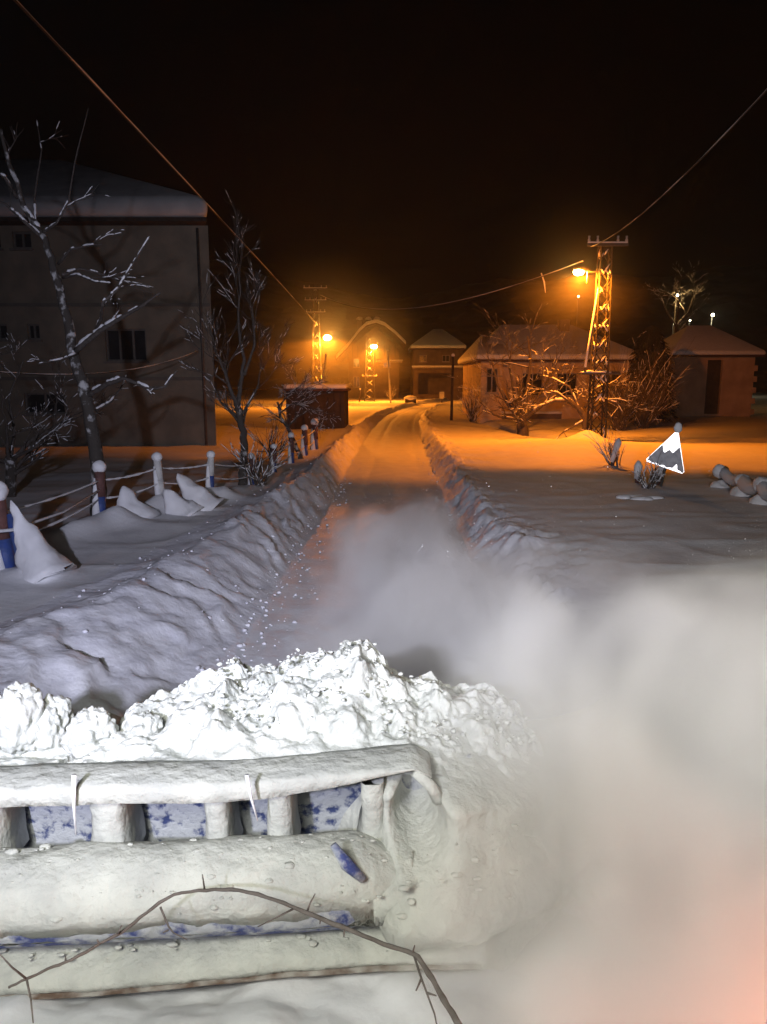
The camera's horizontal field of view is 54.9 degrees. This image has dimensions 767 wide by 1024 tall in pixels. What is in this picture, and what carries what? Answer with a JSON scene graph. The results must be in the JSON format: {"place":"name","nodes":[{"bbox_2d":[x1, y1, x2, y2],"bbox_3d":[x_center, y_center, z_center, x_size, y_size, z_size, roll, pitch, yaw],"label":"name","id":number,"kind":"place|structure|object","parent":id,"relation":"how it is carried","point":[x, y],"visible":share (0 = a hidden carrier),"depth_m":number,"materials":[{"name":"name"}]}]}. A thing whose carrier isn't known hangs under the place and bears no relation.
{"place":"outdoors","nodes":[
{"label":"outdoors","id":0,"kind":"place"},
{"bbox_2d":[1,350,197,374],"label":"power cable","id":1,"kind":"object","parent":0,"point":[93,373],"visible":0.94,"depth_m":18.20,"materials":[{"name":"black rubber"}]},
{"bbox_2d":[0,388,766,744],"bbox_3d":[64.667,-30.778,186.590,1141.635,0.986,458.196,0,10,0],"label":"ground","id":2,"kind":"structure","parent":0,"point":[568,486],"depth_m":13.20,"materials":[{"name":"white snow"}]},
{"bbox_2d":[0,334,116,496],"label":"bare tree","id":3,"kind":"object","parent":2,"relation":"on","point":[13,469],"visible":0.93,"depth_m":14.46,"materials":[{"name":"brown plant"}]},
{"bbox_2d":[0,108,176,515],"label":"bare tree","id":4,"kind":"object","parent":2,"relation":"on","point":[90,410],"visible":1,"depth_m":11.93,"materials":[{"name":"brown plant"}]},
{"bbox_2d":[0,160,216,445],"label":"apartment house","id":5,"kind":"structure","parent":2,"relation":"on","point":[171,263],"depth_m":26.20,"materials":[{"name":"grey paint"}]},
{"bbox_2d":[0,324,9,341],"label":"window","id":6,"kind":"structure","parent":5,"relation":"in","point":[3,327],"depth_m":26.43,"materials":[{"name":"black glass"}]},
{"bbox_2d":[9,232,33,250],"bbox_3d":[-12.618,-9.457,25.785,0.824,0.639,0.320,0,10,0],"label":"window","id":7,"kind":"structure","parent":5,"relation":"in","point":[22,240],"depth_m":25.86,"materials":[{"name":"black glass"}]},
{"bbox_2d":[24,324,42,341],"bbox_3d":[-12.468,-6.388,26.329,0.607,0.621,0.320,0,10,0],"label":"window","id":8,"kind":"structure","parent":5,"relation":"in","point":[34,331],"depth_m":26.40,"materials":[{"name":"black glass"}]},
{"bbox_2d":[22,393,67,415],"bbox_3d":[-12.274,-3.899,26.770,1.621,0.833,0.320,0,10,0],"label":"window","id":9,"kind":"structure","parent":5,"relation":"in","point":[37,400],"depth_m":26.87,"materials":[{"name":"black glass"}]},
{"bbox_2d":[103,329,148,362],"bbox_3d":[-9.203,-5.935,26.410,1.613,1.210,0.320,0,10,0],"label":"window","id":10,"kind":"structure","parent":5,"relation":"in","point":[123,345],"depth_m":26.50,"materials":[{"name":"black glass"}]},
{"bbox_2d":[116,486,160,517],"bbox_3d":[-4.059,-0.076,12.074,0.768,0.718,0.736,0,10,0],"label":"snow cone","id":11,"kind":"object","parent":2,"relation":"on","point":[127,499],"visible":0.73,"depth_m":11.93,"materials":[{"name":"white snow"}]},
{"bbox_2d":[0,418,318,582],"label":"fence","id":12,"kind":"object","parent":2,"relation":"on","point":[30,552],"visible":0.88,"depth_m":8.72,"materials":[{"name":"white paint"}]},
{"bbox_2d":[162,489,202,515],"bbox_3d":[-3.418,-0.043,12.604,0.702,0.726,0.817,0,10,0],"label":"snow cone","id":13,"kind":"object","parent":2,"relation":"on","point":[175,503],"visible":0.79,"depth_m":12.44,"materials":[{"name":"white snow"}]},
{"bbox_2d":[176,473,223,510],"bbox_3d":[-3.180,-0.241,13.052,0.789,0.886,0.695,-8,13,-37],"label":"snow cone","id":14,"kind":"object","parent":2,"relation":"on","point":[190,489],"visible":0.84,"depth_m":12.91,"materials":[{"name":"white snow"}]},
{"bbox_2d":[0,396,462,716],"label":"snow bank","id":15,"kind":"structure","parent":2,"relation":"on","point":[122,655],"depth_m":7.79,"materials":[{"name":"white snow"}]},
{"bbox_2d":[0,689,645,999],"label":"plough blade","id":16,"kind":"object","parent":15,"relation":"on","point":[455,872],"visible":0.95,"depth_m":3.00,"materials":[{"name":"blue paint"}]},
{"bbox_2d":[0,639,638,961],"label":"snow heap","id":17,"kind":"object","parent":16,"relation":"on","point":[354,694],"visible":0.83,"depth_m":3.50,"materials":[{"name":"white snow"}]},
{"bbox_2d":[0,681,43,755],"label":"snow chunk","id":18,"kind":"object","parent":17,"relation":"on","point":[21,709],"visible":0.93,"depth_m":3.36,"materials":[{"name":"white snow"}]},
{"bbox_2d":[34,693,73,755],"bbox_3d":[-1.603,1.039,3.531,0.211,0.356,0.265,0,10,0],"label":"snow chunk","id":19,"kind":"object","parent":17,"relation":"on","point":[54,722],"visible":0.67,"depth_m":3.46,"materials":[{"name":"white snow"}]},
{"bbox_2d":[60,705,118,757],"bbox_3d":[-1.360,1.035,3.438,0.223,0.267,0.243,5,11,26],"label":"snow chunk","id":20,"kind":"object","parent":17,"relation":"on","point":[88,729],"visible":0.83,"depth_m":3.37,"materials":[{"name":"white snow"}]},
{"bbox_2d":[125,710,162,737],"bbox_3d":[-1.143,1.070,3.497,0.224,0.245,0.230,10,14,44],"label":"snow chunk","id":21,"kind":"object","parent":17,"relation":"on","point":[146,723],"visible":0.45,"depth_m":3.46,"materials":[{"name":"white snow"}]},
{"bbox_2d":[0,957,766,1023],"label":"snow heap","id":22,"kind":"object","parent":15,"relation":"on","point":[733,990],"visible":0.82,"depth_m":2.90,"materials":[{"name":"white snow"}]},
{"bbox_2d":[0,874,461,1023],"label":"fallen branch","id":23,"kind":"object","parent":22,"relation":"on","point":[438,990],"visible":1,"depth_m":2.43,"materials":[{"name":"brown wood"}]},
{"bbox_2d":[178,190,302,484],"bbox_3d":[-3.248,-3.624,16.273,1.790,6.314,3.092,6,12,29],"label":"bare tree","id":24,"kind":"object","parent":2,"relation":"on","point":[239,415],"visible":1,"depth_m":16.15,"materials":[{"name":"brown plant"}]},
{"bbox_2d":[221,435,284,486],"bbox_3d":[-2.809,-1.070,16.049,1.405,1.195,1.037,-5,11,-26],"label":"bush","id":25,"kind":"object","parent":2,"relation":"on","point":[258,481],"visible":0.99,"depth_m":16.12,"materials":[{"name":"brown plant"}]},
{"bbox_2d":[232,415,290,460],"bbox_3d":[-3.374,-2.111,21.283,1.786,1.480,1.282,0,10,0],"label":"bush","id":26,"kind":"object","parent":2,"relation":"on","point":[281,447],"visible":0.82,"depth_m":21.47,"materials":[{"name":"brown plant"}]},
{"bbox_2d":[254,356,340,458],"bbox_3d":[-2.430,-2.927,21.336,1.963,3.150,3.061,-6,12,-31],"label":"bare tree","id":27,"kind":"object","parent":2,"relation":"on","point":[282,420],"visible":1,"depth_m":21.56,"materials":[{"name":"brown plant"}]},
{"bbox_2d":[282,384,350,429],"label":"shed","id":28,"kind":"structure","parent":2,"relation":"on","point":[338,397],"depth_m":36.64,"materials":[{"name":"brown wood"}]},
{"bbox_2d":[304,397,326,428],"bbox_3d":[-3.385,-4.833,36.672,1.100,1.718,0.025,0,10,0],"label":"door","id":29,"kind":"structure","parent":28,"relation":"in","point":[308,417],"depth_m":36.64,"materials":[{"name":"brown wood"}]},
{"bbox_2d":[303,284,330,383],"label":"lattice tower","id":30,"kind":"structure","parent":2,"relation":"on","point":[326,337],"depth_m":67.97,"materials":[{"name":"metal"}]},
{"bbox_2d":[13,0,316,323],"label":"power cable","id":31,"kind":"object","parent":30,"relation":"attached to","point":[67,55],"visible":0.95,"depth_m":23.44,"materials":[{"name":"brown rubber"}]},
{"bbox_2d":[322,354,326,383],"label":"utility pole","id":32,"kind":"object","parent":2,"relation":"on","point":[324,367],"visible":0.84,"depth_m":64.73,"materials":[{"name":"white paint"}]},
{"bbox_2d":[362,336,376,400],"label":"lattice tower","id":33,"kind":"structure","parent":2,"relation":"on","point":[373,347],"depth_m":88.06,"materials":[{"name":"metal"}]},
{"bbox_2d":[336,317,405,397],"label":"chalet house","id":34,"kind":"structure","parent":2,"relation":"on","point":[354,350],"depth_m":106.00,"materials":[{"name":"brown paint"}]},
{"bbox_2d":[353,359,359,367],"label":"window","id":35,"kind":"structure","parent":34,"relation":"in","point":[356,361],"depth_m":106.02,"materials":[{"name":"yellow glass"}]},
{"bbox_2d":[354,377,359,386],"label":"window","id":36,"kind":"structure","parent":34,"relation":"in","point":[356,379],"depth_m":106.50,"materials":[{"name":"orange glass"}]},
{"bbox_2d":[383,359,390,367],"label":"window","id":37,"kind":"structure","parent":34,"relation":"in","point":[385,365],"depth_m":106.06,"materials":[{"name":"orange glass"}]},
{"bbox_2d":[387,349,391,402],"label":"utility pole","id":38,"kind":"object","parent":2,"relation":"on","point":[389,375],"visible":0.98,"depth_m":82.55,"materials":[{"name":"white paint"}]},
{"bbox_2d":[404,396,416,402],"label":"car","id":39,"kind":"object","parent":2,"relation":"on","point":[408,399],"visible":0.98,"depth_m":82.59,"materials":[{"name":"white metal"}]},
{"bbox_2d":[408,329,466,400],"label":"dark house","id":40,"kind":"structure","parent":2,"relation":"on","point":[432,351],"depth_m":102.17,"materials":[{"name":"brown paint"}]},
{"bbox_2d":[419,355,426,361],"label":"window","id":41,"kind":"structure","parent":40,"relation":"in","point":[422,358],"depth_m":102.00,"materials":[{"name":"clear glass"}]},
{"bbox_2d":[442,355,449,361],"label":"window","id":42,"kind":"structure","parent":40,"relation":"in","point":[445,358],"depth_m":102.01,"materials":[{"name":"black glass"}]},
{"bbox_2d":[439,392,443,402],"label":"marker board","id":43,"kind":"object","parent":2,"relation":"on","point":[441,395],"visible":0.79,"depth_m":86.86,"materials":[{"name":"white wood"}]},
{"bbox_2d":[450,354,454,419],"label":"utility pole","id":44,"kind":"object","parent":2,"relation":"on","point":[452,389],"visible":1,"depth_m":45.31,"materials":[{"name":"brown wood"}]},
{"bbox_2d":[456,382,493,422],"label":"bush","id":45,"kind":"object","parent":2,"relation":"on","point":[472,414],"visible":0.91,"depth_m":44.06,"materials":[{"name":"brown plant"}]},
{"bbox_2d":[448,300,606,435],"bbox_3d":[6.931,-6.813,35.619,7.813,7.110,5.460,0,10,0],"label":"orchard tree","id":46,"kind":"object","parent":2,"relation":"on","point":[522,426],"visible":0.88,"depth_m":35.57,"materials":[{"name":"brown plant"}]},
{"bbox_2d":[501,411,561,418],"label":"garden wall","id":47,"kind":"structure","parent":2,"relation":"on","point":[547,415],"depth_m":47.63,"materials":[{"name":"brown paint"}]},
{"bbox_2d":[458,319,635,422],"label":"bungalow","id":48,"kind":"object","parent":2,"relation":"on","point":[487,382],"visible":0.63,"depth_m":47.81,"materials":[{"name":"beige paint"}]},
{"bbox_2d":[485,368,498,393],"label":"window","id":49,"kind":"structure","parent":48,"relation":"in","point":[490,381],"depth_m":46.31,"materials":[{"name":"black glass"}]},
{"bbox_2d":[522,373,543,396],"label":"window","id":50,"kind":"structure","parent":48,"relation":"in","point":[539,383],"depth_m":47.92,"materials":[{"name":"black glass"}]},
{"bbox_2d":[557,373,577,396],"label":"window","id":51,"kind":"structure","parent":48,"relation":"in","point":[574,383],"depth_m":47.92,"materials":[{"name":"black glass"}]},
{"bbox_2d":[602,371,620,390],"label":"window","id":52,"kind":"structure","parent":48,"relation":"in","point":[613,378],"depth_m":47.86,"materials":[{"name":"black glass"}]},
{"bbox_2d":[576,295,578,326],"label":"street lamp","id":53,"kind":"object","parent":2,"relation":"on","point":[577,310],"visible":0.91,"depth_m":106.79,"materials":[{"name":"metal"}]},
{"bbox_2d":[509,338,663,438],"bbox_3d":[8.033,-4.376,30.409,6.289,5.481,3.256,-3,10,-14],"label":"orchard tree","id":54,"kind":"object","parent":2,"relation":"on","point":[574,404],"visible":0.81,"depth_m":30.12,"materials":[{"name":"brown plant"}]},
{"bbox_2d":[418,399,766,965],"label":"snow bank","id":55,"kind":"structure","parent":2,"relation":"on","point":[714,906],"depth_m":5.02,"materials":[{"name":"white snow"}]},
{"bbox_2d":[573,236,627,437],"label":"lattice tower","id":56,"kind":"structure","parent":2,"relation":"on","point":[606,325],"depth_m":27.92,"materials":[{"name":"metal"}]},
{"bbox_2d":[321,260,582,309],"bbox_3d":[0.839,-14.478,47.605,0.052,3.705,43.274,-3,11,-18],"label":"power cable","id":57,"kind":"object","parent":56,"relation":"attached to","point":[473,296],"visible":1,"depth_m":35.99,"materials":[{"name":"brown rubber"}]},
{"bbox_2d":[591,89,766,246],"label":"power cable","id":58,"kind":"object","parent":56,"relation":"attached to","point":[735,123],"visible":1,"depth_m":13.27,"materials":[{"name":"brown rubber"}]},
{"bbox_2d":[583,431,626,465],"bbox_3d":[6.309,-1.788,20.637,0.865,1.079,1.144,-7,12,-35],"label":"bush","id":59,"kind":"object","parent":2,"relation":"on","point":[609,448],"visible":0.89,"depth_m":20.62,"materials":[{"name":"brown plant"}]},
{"bbox_2d":[609,438,621,465],"bbox_3d":[6.443,-1.622,20.505,0.321,0.887,0.194,0,10,0],"label":"fence post","id":60,"kind":"object","parent":2,"relation":"on","point":[617,444],"visible":0.81,"depth_m":20.43,"materials":[{"name":"grey paint"}]},
{"bbox_2d":[572,342,679,430],"bbox_3d":[11.822,-6.201,36.311,5.310,4.465,4.882,4,11,22],"label":"shrub","id":61,"kind":"object","parent":2,"relation":"on","point":[618,422],"visible":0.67,"depth_m":35.96,"materials":[{"name":"brown plant"}]},
{"bbox_2d":[577,332,697,428],"bbox_3d":[12.441,-6.700,37.556,6.590,4.965,5.886,0,10,0],"label":"shrub","id":62,"kind":"object","parent":2,"relation":"on","point":[643,422],"visible":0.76,"depth_m":37.15,"materials":[{"name":"brown plant"}]},
{"bbox_2d":[634,460,642,482],"bbox_3d":[5.891,-0.883,17.081,0.196,0.627,0.193,0,10,0],"label":"fence post","id":63,"kind":"object","parent":2,"relation":"on","point":[638,465],"visible":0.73,"depth_m":17.01,"materials":[{"name":"red paint"}]},
{"bbox_2d":[615,493,663,499],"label":"snow clods","id":64,"kind":"object","parent":2,"relation":"on","point":[638,496],"visible":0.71,"depth_m":14.85,"materials":[{"name":"white snow"}]},
{"bbox_2d":[629,451,665,488],"bbox_3d":[5.910,-0.901,16.276,0.756,0.897,1.099,0,10,0],"label":"bush","id":65,"kind":"object","parent":2,"relation":"on","point":[653,479],"visible":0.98,"depth_m":16.31,"materials":[{"name":"brown plant"}]},
{"bbox_2d":[621,325,678,424],"bbox_3d":[14.417,-7.459,40.290,3.845,5.400,3.829,0,10,0],"label":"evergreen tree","id":66,"kind":"object","parent":2,"relation":"on","point":[653,344],"visible":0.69,"depth_m":39.58,"materials":[{"name":"green plant"}]},
{"bbox_2d":[656,467,666,484],"bbox_3d":[6.356,-0.843,16.885,0.262,0.685,0.193,0,10,0],"label":"fence post","id":67,"kind":"object","parent":2,"relation":"on","point":[660,469],"visible":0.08,"depth_m":16.81,"materials":[{"name":"red paint"}]},
{"bbox_2d":[646,422,683,486],"bbox_3d":[6.301,-1.177,16.473,0.806,1.647,0.186,4,11,24],"label":"road sign","id":68,"kind":"object","parent":2,"relation":"on","point":[670,457],"visible":0.95,"depth_m":16.36,"materials":[{"name":"metal"}]},
{"bbox_2d":[673,293,677,333],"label":"street lamp","id":69,"kind":"object","parent":2,"relation":"on","point":[676,294],"visible":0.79,"depth_m":69.05,"materials":[{"name":"metal"}]},
{"bbox_2d":[645,260,708,332],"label":"bare tree","id":70,"kind":"object","parent":2,"relation":"on","point":[676,324],"visible":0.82,"depth_m":67.80,"materials":[{"name":"brown plant"}]},
{"bbox_2d":[662,325,765,416],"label":"cottage","id":71,"kind":"structure","parent":2,"relation":"on","point":[723,378],"depth_m":51.28,"materials":[{"name":"beige paint"}]},
{"bbox_2d":[704,360,720,413],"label":"door","id":72,"kind":"structure","parent":71,"relation":"in","point":[714,366],"depth_m":51.51,"materials":[{"name":"brown wood"}]},
{"bbox_2d":[710,464,766,504],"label":"stones","id":73,"kind":"object","parent":2,"relation":"on","point":[745,485],"visible":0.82,"depth_m":15.18,"materials":[{"name":"grey stone"}]},
{"bbox_2d":[0,0,766,297],"label":"sky","id":74,"kind":"structure","parent":0,"point":[376,148],"materials":[{"name":"black"}]},
{"bbox_2d":[234,401,683,975],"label":"road","id":75,"kind":"structure","parent":0,"point":[388,477],"depth_m":9.00,"materials":[{"name":"white snow"}]},
{"bbox_2d":[1,446,585,715],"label":"snow crumbs","id":76,"kind":"object","parent":75,"relation":"on","point":[295,621],"visible":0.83,"depth_m":8.68,"materials":[{"name":"white snow"}]},
{"bbox_2d":[209,260,766,391],"bbox_3d":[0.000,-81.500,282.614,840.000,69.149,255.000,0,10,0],"label":"hills","id":77,"kind":"structure","parent":0,"point":[736,302],"depth_m":280.11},
{"bbox_2d":[256,442,765,879],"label":"snow grains","id":78,"kind":"object","parent":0,"point":[493,602],"visible":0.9,"depth_m":7.62}
]}

